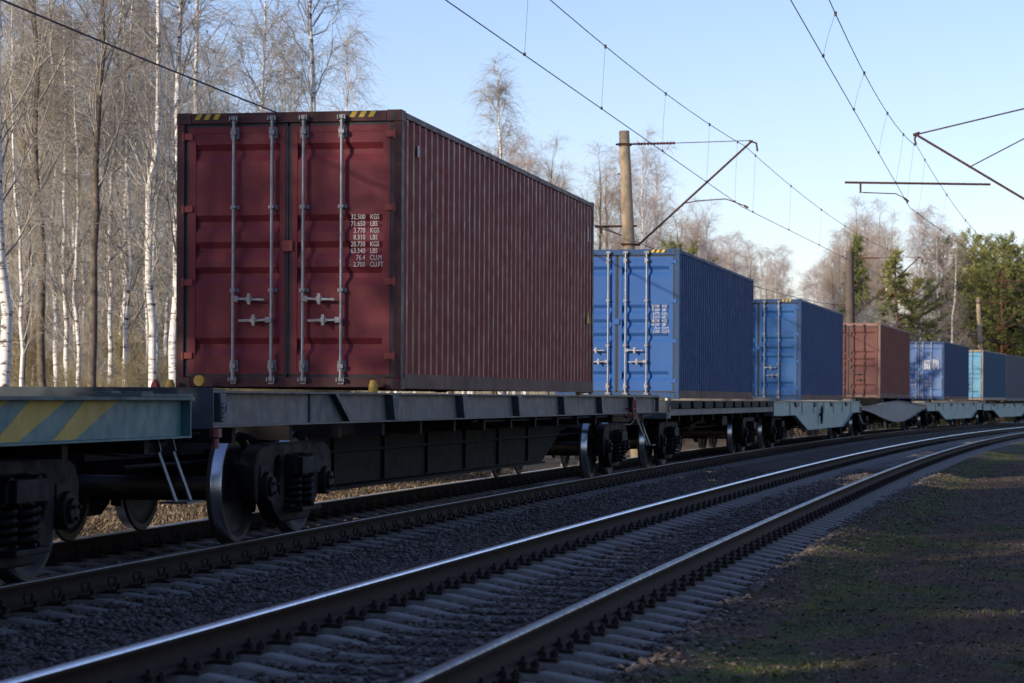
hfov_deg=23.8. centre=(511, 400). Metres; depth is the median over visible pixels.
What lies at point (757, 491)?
sleeper
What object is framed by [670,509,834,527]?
sleeper
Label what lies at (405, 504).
sleeper
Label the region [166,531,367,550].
sleeper
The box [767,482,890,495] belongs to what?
sleeper
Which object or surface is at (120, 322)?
birch tree
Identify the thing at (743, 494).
sleeper
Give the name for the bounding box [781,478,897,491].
sleeper
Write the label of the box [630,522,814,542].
sleeper
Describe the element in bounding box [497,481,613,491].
sleeper
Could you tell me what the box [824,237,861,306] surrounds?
bare tree
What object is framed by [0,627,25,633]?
sleeper
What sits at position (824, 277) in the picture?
birch tree
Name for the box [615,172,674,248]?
birch tree
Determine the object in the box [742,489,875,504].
sleeper
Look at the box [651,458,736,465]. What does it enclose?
sleeper
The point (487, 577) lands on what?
sleeper
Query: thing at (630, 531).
sleeper
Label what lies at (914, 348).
door
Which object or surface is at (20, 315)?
birch tree
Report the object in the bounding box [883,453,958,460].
sleeper
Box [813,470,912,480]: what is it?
sleeper
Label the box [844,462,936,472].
sleeper
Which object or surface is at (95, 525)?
dry leaves
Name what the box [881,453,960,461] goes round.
sleeper
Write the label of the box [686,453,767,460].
sleeper
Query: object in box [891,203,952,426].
birch tree
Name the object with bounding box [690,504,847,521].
sleeper
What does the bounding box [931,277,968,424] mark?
pine tree
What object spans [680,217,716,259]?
birch tree
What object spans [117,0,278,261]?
birch tree
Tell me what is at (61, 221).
birch tree
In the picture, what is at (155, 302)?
birch tree
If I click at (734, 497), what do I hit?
sleeper
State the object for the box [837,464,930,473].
sleeper
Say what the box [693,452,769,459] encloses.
sleeper
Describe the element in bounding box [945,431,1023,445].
distant sleepers
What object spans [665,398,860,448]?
flat wagon
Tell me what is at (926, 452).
sleeper
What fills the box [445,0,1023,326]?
overhead line
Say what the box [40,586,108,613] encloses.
sleeper
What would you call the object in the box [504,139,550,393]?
birch tree
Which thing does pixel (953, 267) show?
pine tree
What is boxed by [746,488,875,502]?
sleeper
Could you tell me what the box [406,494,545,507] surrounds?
sleeper
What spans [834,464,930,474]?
sleeper
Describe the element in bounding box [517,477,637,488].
sleeper
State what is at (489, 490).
sleeper
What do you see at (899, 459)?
sleeper
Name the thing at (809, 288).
birch tree
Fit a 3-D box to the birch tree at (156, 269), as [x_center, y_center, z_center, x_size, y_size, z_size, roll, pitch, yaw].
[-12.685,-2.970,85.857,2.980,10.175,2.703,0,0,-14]
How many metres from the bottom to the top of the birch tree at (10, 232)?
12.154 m
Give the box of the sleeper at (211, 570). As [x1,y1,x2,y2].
[40,557,250,577]
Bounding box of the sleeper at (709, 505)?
[702,500,851,517]
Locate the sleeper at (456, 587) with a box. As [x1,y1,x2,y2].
[436,577,712,609]
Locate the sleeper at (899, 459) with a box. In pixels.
[878,454,958,462]
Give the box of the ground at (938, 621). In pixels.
[0,423,1023,682]
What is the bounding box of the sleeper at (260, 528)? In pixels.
[249,518,429,535]
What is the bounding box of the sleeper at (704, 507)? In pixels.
[697,502,851,519]
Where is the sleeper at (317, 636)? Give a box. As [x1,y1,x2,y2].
[294,621,636,665]
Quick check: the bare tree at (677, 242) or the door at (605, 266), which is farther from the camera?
the bare tree at (677, 242)
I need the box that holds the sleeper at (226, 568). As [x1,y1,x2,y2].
[43,551,268,573]
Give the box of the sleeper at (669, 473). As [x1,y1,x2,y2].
[594,468,683,476]
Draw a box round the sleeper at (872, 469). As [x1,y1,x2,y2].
[842,462,935,472]
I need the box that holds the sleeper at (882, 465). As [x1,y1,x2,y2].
[855,459,943,468]
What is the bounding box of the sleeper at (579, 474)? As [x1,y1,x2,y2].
[576,469,676,478]
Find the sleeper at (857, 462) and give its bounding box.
[853,460,942,469]
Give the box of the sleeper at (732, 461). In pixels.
[665,457,744,463]
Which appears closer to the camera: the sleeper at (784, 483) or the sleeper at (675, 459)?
the sleeper at (784, 483)
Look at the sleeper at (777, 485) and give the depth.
40.61 m
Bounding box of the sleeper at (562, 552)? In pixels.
[548,544,768,571]
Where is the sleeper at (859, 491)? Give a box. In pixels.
[759,484,887,498]
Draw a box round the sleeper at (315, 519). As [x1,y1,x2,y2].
[306,510,474,525]
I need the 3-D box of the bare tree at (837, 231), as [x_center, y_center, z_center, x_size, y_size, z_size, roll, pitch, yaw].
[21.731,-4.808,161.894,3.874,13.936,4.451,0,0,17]
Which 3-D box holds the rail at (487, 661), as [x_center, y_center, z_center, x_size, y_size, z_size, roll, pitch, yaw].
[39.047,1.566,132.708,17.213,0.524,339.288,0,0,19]
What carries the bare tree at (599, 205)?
on the ground at (938, 621)
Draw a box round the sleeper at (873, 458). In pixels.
[870,456,952,464]
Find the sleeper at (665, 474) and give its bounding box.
[593,469,679,477]
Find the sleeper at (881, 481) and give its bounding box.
[791,475,904,487]
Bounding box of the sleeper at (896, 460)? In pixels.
[874,455,955,463]
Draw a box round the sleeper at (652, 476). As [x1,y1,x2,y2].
[565,470,668,479]
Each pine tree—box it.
[870,271,954,341]
[901,230,983,424]
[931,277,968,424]
[933,225,1003,423]
[933,256,1023,422]
[937,279,984,423]
[942,249,984,335]
[953,259,1023,421]
[956,270,1016,336]
[957,242,993,267]
[965,230,1023,349]
[982,235,1023,309]
[994,265,1023,356]
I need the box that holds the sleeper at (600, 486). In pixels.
[504,480,618,489]
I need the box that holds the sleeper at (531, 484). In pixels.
[524,477,634,486]
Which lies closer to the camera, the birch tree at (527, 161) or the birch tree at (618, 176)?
the birch tree at (527, 161)
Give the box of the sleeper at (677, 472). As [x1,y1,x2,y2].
[596,466,691,474]
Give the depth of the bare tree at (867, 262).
160.84 m
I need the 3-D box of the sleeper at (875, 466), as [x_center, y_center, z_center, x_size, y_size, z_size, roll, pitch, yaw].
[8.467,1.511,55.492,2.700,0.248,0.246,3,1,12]
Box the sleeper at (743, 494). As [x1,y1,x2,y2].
[737,490,875,505]
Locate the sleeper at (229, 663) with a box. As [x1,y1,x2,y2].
[203,647,534,682]
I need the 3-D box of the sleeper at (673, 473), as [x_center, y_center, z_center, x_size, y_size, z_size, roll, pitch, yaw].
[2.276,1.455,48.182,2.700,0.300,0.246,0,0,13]
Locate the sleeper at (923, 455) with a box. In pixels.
[895,450,967,457]
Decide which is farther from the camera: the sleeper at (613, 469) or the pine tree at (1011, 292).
the pine tree at (1011, 292)
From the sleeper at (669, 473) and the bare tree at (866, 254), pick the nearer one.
the sleeper at (669, 473)
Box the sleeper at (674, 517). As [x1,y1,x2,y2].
[664,511,831,530]
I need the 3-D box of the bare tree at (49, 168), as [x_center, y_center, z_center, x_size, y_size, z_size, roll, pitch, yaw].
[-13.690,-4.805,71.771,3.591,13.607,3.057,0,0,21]
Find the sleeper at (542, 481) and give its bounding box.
[537,475,645,484]
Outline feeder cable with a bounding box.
[0,0,1023,346]
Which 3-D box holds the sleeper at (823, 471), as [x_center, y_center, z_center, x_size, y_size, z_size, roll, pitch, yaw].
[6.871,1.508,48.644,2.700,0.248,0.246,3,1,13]
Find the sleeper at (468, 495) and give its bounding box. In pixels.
[459,486,586,498]
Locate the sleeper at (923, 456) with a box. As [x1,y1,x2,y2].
[891,451,966,458]
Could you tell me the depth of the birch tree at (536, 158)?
118.56 m
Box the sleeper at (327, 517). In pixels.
[318,507,477,523]
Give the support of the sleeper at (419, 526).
on the ground at (938, 621)
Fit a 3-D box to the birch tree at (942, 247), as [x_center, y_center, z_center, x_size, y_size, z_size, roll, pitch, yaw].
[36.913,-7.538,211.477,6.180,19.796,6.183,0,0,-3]
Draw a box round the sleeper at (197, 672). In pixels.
[166,657,496,682]
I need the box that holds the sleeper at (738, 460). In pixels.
[670,456,750,462]
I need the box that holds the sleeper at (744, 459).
[676,455,759,462]
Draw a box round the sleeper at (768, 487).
[763,483,889,497]
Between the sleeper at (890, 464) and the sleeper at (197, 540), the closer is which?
the sleeper at (197, 540)
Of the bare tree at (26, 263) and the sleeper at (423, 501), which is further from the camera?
the bare tree at (26, 263)
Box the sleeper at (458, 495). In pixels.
[450,487,577,499]
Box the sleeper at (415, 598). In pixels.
[400,588,693,622]
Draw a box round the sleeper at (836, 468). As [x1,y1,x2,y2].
[832,465,930,475]
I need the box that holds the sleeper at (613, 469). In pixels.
[612,464,702,472]
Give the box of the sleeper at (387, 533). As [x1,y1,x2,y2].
[245,522,419,538]
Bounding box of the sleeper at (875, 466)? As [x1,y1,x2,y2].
[851,460,939,469]
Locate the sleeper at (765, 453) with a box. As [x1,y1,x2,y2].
[705,451,781,457]
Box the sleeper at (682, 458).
[680,454,760,461]
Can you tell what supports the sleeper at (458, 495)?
on the ground at (938, 621)
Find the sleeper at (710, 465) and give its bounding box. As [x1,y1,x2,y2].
[636,460,724,468]
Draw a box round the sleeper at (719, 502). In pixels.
[713,497,856,513]
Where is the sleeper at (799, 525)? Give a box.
[657,513,827,533]
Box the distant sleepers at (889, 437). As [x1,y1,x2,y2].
[822,425,1023,440]
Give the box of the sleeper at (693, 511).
[683,505,845,523]
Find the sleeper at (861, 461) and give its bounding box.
[858,459,942,467]
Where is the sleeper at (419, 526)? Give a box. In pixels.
[301,515,453,530]
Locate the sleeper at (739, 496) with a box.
[733,492,873,507]
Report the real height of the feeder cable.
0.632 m
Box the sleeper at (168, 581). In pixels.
[0,565,213,589]
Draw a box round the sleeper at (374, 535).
[242,524,408,540]
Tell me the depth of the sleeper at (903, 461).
60.68 m
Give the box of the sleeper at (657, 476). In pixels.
[570,470,672,478]
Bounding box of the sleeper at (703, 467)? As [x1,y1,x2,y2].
[627,461,717,469]
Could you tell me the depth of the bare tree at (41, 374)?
50.12 m
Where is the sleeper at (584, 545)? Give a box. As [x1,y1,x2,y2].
[571,538,783,562]
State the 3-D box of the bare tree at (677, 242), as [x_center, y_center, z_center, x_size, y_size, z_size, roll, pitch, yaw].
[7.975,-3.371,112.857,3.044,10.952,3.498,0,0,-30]
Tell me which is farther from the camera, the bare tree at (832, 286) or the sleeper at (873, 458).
the bare tree at (832, 286)
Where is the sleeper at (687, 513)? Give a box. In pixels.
[677,507,843,525]
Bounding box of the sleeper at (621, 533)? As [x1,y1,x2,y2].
[609,527,806,550]
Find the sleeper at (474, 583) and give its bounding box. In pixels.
[460,572,717,603]
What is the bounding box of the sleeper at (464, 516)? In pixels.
[331,506,492,520]
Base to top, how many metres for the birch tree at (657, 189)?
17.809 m
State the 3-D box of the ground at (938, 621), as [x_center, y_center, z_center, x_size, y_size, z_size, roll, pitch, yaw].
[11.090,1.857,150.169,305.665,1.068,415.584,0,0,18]
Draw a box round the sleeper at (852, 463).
[849,461,940,470]
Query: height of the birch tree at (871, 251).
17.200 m
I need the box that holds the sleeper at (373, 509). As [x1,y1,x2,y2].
[365,500,512,514]
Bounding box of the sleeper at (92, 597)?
[68,580,142,605]
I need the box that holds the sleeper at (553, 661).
[265,629,622,674]
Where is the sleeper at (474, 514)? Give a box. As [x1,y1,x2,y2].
[343,504,494,518]
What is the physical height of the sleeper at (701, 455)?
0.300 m
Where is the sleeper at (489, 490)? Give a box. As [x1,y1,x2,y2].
[482,483,604,493]
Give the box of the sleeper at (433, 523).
[304,513,461,527]
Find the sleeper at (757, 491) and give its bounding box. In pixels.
[750,487,874,500]
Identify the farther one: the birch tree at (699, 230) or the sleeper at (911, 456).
the birch tree at (699, 230)
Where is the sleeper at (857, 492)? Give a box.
[755,485,884,499]
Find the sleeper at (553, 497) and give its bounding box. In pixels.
[442,489,569,501]
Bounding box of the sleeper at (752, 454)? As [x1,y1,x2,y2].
[690,453,767,459]
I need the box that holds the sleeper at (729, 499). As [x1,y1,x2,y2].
[723,494,868,510]
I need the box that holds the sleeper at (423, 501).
[415,493,556,505]
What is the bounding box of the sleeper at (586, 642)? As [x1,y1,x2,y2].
[310,613,649,654]
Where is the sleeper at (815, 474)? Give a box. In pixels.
[810,470,914,481]
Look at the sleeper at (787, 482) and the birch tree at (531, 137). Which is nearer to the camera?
the sleeper at (787, 482)
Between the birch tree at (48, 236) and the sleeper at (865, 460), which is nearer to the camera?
the sleeper at (865, 460)
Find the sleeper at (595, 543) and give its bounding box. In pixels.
[581,535,790,559]
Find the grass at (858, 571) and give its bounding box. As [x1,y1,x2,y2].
[603,449,1023,682]
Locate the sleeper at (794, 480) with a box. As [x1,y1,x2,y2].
[788,476,902,488]
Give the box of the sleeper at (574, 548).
[564,541,776,565]
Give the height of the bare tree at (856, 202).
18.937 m
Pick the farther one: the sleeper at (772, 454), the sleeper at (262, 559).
the sleeper at (772, 454)
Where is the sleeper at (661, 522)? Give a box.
[651,515,827,535]
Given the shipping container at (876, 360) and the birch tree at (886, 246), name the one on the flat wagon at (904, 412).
the shipping container at (876, 360)
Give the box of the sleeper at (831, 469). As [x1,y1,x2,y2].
[827,466,924,476]
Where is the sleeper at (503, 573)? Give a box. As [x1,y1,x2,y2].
[484,563,740,594]
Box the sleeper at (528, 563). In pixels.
[517,555,753,583]
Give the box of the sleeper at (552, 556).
[541,548,767,573]
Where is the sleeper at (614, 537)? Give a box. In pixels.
[600,529,800,552]
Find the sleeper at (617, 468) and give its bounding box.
[615,464,703,471]
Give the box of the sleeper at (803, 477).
[798,474,908,485]
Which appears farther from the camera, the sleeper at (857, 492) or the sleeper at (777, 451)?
the sleeper at (777, 451)
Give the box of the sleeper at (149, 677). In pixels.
[141,669,171,682]
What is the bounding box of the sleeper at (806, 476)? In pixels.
[801,473,907,484]
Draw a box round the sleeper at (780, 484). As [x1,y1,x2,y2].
[774,480,894,493]
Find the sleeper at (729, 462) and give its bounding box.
[665,457,744,464]
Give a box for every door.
[181,115,288,383]
[288,114,395,384]
[584,251,616,394]
[617,251,676,394]
[752,300,758,397]
[758,300,798,398]
[843,324,848,395]
[849,324,878,396]
[910,342,919,397]
[920,342,942,398]
[969,351,981,398]
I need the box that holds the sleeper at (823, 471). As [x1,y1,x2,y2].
[819,468,921,479]
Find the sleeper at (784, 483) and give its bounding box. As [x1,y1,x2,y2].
[778,479,897,492]
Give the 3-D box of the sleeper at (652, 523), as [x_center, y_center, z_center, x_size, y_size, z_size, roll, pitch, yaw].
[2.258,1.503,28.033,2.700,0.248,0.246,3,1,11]
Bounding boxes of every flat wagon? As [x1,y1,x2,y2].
[0,375,658,543]
[0,391,203,582]
[552,401,773,467]
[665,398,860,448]
[798,398,927,436]
[878,401,981,428]
[944,402,1023,424]
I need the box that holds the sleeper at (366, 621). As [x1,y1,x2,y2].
[335,606,661,645]
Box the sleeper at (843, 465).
[839,463,930,472]
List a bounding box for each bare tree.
[0,52,47,330]
[0,73,57,323]
[1,0,87,386]
[1,0,129,386]
[16,36,91,306]
[34,0,176,386]
[55,132,107,322]
[150,31,247,162]
[534,133,578,393]
[572,136,636,249]
[586,155,643,249]
[657,205,710,260]
[658,213,701,444]
[659,236,718,444]
[727,259,748,277]
[735,246,765,298]
[755,259,779,298]
[763,269,787,298]
[817,229,849,307]
[817,253,845,311]
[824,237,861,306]
[827,220,880,317]
[835,192,879,304]
[836,225,885,321]
[843,225,884,318]
[859,196,901,426]
[871,211,911,323]
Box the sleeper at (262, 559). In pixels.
[85,543,302,564]
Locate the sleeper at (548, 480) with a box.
[543,474,651,483]
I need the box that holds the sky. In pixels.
[0,0,1023,401]
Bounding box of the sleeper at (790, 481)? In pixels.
[785,477,897,489]
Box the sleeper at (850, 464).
[846,461,939,471]
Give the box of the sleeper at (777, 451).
[719,449,794,455]
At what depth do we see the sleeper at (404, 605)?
16.89 m
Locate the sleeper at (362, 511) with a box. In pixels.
[354,502,508,516]
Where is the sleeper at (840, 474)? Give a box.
[821,468,918,478]
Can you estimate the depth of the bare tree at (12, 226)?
71.15 m
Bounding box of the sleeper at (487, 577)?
[475,568,732,598]
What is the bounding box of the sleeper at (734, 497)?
[728,493,869,508]
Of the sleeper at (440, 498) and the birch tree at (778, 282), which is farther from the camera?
the birch tree at (778, 282)
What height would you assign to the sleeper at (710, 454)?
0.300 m
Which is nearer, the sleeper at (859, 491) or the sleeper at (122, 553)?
the sleeper at (122, 553)
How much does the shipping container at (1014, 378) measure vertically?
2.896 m
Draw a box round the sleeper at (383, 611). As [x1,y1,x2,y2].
[367,599,667,638]
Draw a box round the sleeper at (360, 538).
[202,525,395,544]
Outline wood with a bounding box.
[6,243,1023,424]
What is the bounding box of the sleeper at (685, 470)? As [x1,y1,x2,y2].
[612,465,703,473]
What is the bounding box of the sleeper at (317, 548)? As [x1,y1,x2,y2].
[147,534,351,553]
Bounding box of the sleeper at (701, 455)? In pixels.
[699,452,776,458]
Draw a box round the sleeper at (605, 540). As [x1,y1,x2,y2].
[591,532,793,556]
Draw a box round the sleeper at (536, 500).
[425,491,561,504]
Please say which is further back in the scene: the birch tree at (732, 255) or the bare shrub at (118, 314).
the birch tree at (732, 255)
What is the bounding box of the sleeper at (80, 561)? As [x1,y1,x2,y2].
[61,547,288,569]
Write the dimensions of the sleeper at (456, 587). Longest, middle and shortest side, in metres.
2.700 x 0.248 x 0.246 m
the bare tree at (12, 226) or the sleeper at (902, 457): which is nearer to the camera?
the sleeper at (902, 457)
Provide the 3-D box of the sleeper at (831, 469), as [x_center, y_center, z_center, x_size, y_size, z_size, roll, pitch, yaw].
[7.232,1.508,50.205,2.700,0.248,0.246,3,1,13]
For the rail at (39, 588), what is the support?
on the ground at (938, 621)
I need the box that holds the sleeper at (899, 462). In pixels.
[867,456,950,465]
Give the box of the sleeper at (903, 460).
[875,454,954,462]
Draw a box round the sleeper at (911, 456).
[890,451,962,458]
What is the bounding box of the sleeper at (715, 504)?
[706,499,853,515]
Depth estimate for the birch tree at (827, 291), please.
158.20 m
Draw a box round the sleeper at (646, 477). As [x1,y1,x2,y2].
[560,471,664,480]
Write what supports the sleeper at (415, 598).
on the ground at (938, 621)
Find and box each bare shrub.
[0,290,145,386]
[0,302,72,376]
[10,331,99,386]
[11,329,86,383]
[15,257,161,352]
[31,339,159,386]
[33,312,168,386]
[50,282,171,367]
[59,316,215,388]
[71,298,170,336]
[99,297,161,341]
[104,329,221,388]
[130,355,286,390]
[226,388,392,392]
[776,400,826,436]
[820,292,908,429]
[844,319,925,429]
[894,399,935,427]
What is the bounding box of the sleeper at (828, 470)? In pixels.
[824,467,922,477]
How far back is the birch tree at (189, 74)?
72.00 m
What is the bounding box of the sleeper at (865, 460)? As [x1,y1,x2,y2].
[862,458,946,466]
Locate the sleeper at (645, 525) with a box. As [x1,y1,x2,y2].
[635,519,816,540]
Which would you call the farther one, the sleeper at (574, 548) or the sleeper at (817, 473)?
the sleeper at (817, 473)
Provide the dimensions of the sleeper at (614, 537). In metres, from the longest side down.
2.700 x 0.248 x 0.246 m
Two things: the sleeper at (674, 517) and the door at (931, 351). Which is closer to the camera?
the sleeper at (674, 517)
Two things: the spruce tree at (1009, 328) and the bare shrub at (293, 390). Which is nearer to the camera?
the bare shrub at (293, 390)
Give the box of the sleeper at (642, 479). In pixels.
[554,472,660,481]
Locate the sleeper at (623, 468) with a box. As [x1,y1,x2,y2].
[619,463,708,470]
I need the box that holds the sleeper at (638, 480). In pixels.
[548,473,656,482]
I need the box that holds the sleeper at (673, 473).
[594,467,689,475]
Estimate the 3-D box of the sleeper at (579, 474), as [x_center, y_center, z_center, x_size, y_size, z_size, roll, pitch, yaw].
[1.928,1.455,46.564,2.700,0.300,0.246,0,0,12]
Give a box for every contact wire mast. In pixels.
[595,130,757,456]
[833,251,922,431]
[845,108,1023,201]
[966,297,1023,422]
[986,280,1023,291]
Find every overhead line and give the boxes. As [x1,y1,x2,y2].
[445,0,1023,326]
[790,0,1023,289]
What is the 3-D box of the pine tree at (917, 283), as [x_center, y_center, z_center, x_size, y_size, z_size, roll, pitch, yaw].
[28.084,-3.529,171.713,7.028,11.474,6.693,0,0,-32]
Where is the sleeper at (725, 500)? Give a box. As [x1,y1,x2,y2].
[718,496,862,512]
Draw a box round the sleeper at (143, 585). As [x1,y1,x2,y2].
[124,570,191,594]
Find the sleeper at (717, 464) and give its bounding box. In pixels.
[650,460,729,466]
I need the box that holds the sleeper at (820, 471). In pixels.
[816,469,916,479]
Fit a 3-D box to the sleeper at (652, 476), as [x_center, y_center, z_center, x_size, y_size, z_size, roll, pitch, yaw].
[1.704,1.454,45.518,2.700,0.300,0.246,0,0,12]
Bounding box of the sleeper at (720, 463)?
[650,459,735,466]
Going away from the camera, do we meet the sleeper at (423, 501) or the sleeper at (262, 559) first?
the sleeper at (262, 559)
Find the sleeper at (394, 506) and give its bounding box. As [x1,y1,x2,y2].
[386,497,533,510]
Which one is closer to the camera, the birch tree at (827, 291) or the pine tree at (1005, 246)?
the birch tree at (827, 291)
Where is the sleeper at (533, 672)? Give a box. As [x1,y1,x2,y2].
[225,638,604,682]
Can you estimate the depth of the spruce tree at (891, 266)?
167.78 m
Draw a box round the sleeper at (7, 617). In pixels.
[0,598,57,625]
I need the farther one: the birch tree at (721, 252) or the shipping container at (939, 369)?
the birch tree at (721, 252)
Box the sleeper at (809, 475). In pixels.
[804,472,911,483]
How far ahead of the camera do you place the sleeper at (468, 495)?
36.86 m
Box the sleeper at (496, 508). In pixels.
[376,499,521,512]
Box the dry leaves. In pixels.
[54,470,530,540]
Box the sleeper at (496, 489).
[489,482,608,492]
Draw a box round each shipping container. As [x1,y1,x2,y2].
[176,109,593,392]
[555,249,753,398]
[752,299,842,400]
[843,323,909,397]
[910,341,968,399]
[940,350,1005,399]
[967,354,1023,400]
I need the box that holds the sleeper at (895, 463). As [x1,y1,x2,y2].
[863,457,950,466]
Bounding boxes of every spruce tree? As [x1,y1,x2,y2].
[823,232,901,430]
[867,248,955,430]
[953,275,976,423]
[971,266,1023,423]
[988,275,1023,422]
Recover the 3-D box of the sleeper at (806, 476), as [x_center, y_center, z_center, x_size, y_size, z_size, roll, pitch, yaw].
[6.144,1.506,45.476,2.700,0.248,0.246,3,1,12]
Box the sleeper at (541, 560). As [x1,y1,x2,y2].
[530,551,759,579]
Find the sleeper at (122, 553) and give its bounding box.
[106,540,324,561]
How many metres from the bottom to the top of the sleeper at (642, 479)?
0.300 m
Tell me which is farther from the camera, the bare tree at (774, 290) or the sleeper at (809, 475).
the bare tree at (774, 290)
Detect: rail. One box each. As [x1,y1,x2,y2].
[0,423,1023,612]
[0,427,1023,682]
[46,422,1023,562]
[401,432,1023,682]
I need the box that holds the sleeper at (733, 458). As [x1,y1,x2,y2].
[667,456,749,463]
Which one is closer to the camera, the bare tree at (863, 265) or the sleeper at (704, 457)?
the sleeper at (704, 457)
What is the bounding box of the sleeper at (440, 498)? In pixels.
[433,490,568,502]
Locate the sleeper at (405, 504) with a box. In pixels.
[396,496,541,509]
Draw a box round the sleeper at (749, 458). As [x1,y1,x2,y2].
[683,454,761,460]
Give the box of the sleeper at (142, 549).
[126,537,338,557]
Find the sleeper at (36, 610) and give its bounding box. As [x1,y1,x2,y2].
[8,591,87,617]
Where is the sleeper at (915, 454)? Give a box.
[898,449,971,457]
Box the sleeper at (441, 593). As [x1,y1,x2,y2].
[426,582,706,616]
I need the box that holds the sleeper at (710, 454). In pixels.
[708,450,780,456]
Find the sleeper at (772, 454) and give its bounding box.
[711,450,785,456]
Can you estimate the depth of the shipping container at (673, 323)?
47.15 m
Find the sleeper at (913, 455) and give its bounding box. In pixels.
[893,450,964,457]
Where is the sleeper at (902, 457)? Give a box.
[885,452,962,460]
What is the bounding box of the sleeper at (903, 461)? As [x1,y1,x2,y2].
[871,455,954,464]
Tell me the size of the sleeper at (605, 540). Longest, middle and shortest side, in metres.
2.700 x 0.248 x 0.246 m
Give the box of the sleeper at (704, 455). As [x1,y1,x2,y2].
[702,451,776,457]
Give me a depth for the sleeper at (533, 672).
13.70 m
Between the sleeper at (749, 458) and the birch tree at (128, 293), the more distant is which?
the sleeper at (749, 458)
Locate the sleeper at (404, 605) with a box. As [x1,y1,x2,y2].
[379,593,685,630]
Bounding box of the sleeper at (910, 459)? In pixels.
[879,453,956,461]
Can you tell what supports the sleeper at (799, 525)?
on the ground at (938, 621)
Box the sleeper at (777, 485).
[770,481,889,494]
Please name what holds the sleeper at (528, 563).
on the ground at (938, 621)
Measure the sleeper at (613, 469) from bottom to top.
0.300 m
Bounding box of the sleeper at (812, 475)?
[807,471,911,482]
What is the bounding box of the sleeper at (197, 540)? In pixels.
[184,528,382,546]
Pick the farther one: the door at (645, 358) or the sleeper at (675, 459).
the sleeper at (675, 459)
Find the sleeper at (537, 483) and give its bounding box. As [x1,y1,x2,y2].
[530,476,638,485]
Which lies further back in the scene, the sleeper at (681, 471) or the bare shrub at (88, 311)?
the bare shrub at (88, 311)
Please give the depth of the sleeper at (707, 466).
52.73 m
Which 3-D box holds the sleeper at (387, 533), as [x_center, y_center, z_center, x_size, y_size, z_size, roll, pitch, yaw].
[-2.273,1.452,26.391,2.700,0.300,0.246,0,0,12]
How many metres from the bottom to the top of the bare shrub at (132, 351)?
4.632 m
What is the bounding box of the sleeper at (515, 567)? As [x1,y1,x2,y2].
[498,559,746,589]
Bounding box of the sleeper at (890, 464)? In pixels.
[859,458,947,467]
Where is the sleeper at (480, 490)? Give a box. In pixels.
[474,484,601,495]
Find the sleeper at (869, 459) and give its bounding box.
[866,457,949,465]
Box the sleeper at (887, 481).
[795,475,905,486]
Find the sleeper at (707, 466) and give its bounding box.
[631,461,719,468]
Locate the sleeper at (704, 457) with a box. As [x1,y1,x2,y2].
[696,452,771,458]
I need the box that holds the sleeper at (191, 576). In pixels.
[35,561,230,583]
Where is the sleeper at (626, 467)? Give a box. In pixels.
[623,462,713,470]
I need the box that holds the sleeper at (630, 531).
[621,524,805,545]
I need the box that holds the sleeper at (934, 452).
[908,447,977,454]
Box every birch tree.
[0,0,102,386]
[0,0,143,385]
[0,1,69,352]
[0,1,114,385]
[0,30,106,346]
[0,48,71,371]
[2,0,134,386]
[2,35,97,386]
[8,1,144,386]
[8,20,100,362]
[12,8,128,352]
[28,0,185,385]
[33,88,99,319]
[42,0,239,386]
[43,30,133,336]
[53,0,194,386]
[58,0,186,375]
[59,56,140,344]
[72,31,171,384]
[82,0,190,369]
[83,54,159,332]
[88,0,191,379]
[88,0,264,500]
[100,48,183,349]
[101,2,209,367]
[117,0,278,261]
[135,201,171,335]
[144,43,214,305]
[171,38,254,252]
[200,0,329,112]
[242,3,329,111]
[245,0,369,391]
[265,45,338,111]
[305,9,388,391]
[462,50,532,393]
[493,130,542,393]
[493,142,539,393]
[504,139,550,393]
[511,129,558,393]
[538,167,572,393]
[543,158,580,196]
[591,139,647,248]
[597,119,685,248]
[597,167,653,249]
[615,138,691,400]
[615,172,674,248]
[644,228,673,399]
[671,203,708,256]
[674,214,704,256]
[680,204,728,267]
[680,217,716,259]
[682,219,707,247]
[683,194,736,270]
[703,233,722,263]
[707,229,742,271]
[711,229,747,276]
[715,226,751,273]
[735,232,761,277]
[735,245,762,297]
[745,246,777,298]
[758,241,797,298]
[758,256,793,298]
[764,249,799,298]
[793,265,814,303]
[798,264,827,304]
[798,269,824,305]
[808,250,838,306]
[814,256,838,308]
[815,233,844,304]
[816,240,860,320]
[818,263,841,310]
[829,223,861,259]
[844,237,879,320]
[851,193,884,319]
[856,210,885,429]
[860,228,885,303]
[867,232,900,322]
[868,216,913,334]
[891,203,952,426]
[898,235,940,319]
[904,253,949,341]
[905,201,960,339]
[918,206,962,320]
[919,225,972,341]
[930,224,986,424]
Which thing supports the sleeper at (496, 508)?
on the ground at (938, 621)
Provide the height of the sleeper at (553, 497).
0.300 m
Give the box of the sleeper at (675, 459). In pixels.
[673,455,757,462]
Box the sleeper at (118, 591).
[96,575,164,599]
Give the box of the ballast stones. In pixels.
[0,467,986,682]
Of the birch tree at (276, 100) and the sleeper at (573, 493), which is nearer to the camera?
the sleeper at (573, 493)
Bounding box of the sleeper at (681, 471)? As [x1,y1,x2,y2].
[611,466,695,473]
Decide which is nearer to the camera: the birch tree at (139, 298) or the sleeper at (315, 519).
the sleeper at (315, 519)
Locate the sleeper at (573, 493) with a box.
[467,485,590,497]
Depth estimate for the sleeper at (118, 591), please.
18.14 m
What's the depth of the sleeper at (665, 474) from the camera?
46.88 m
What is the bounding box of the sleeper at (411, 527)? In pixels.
[264,517,440,532]
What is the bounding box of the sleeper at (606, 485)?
[510,479,631,489]
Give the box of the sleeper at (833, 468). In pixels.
[829,466,924,475]
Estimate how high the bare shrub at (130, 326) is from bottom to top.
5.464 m
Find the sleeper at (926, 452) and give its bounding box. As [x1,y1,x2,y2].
[906,447,973,454]
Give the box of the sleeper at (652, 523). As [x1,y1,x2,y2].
[642,517,821,537]

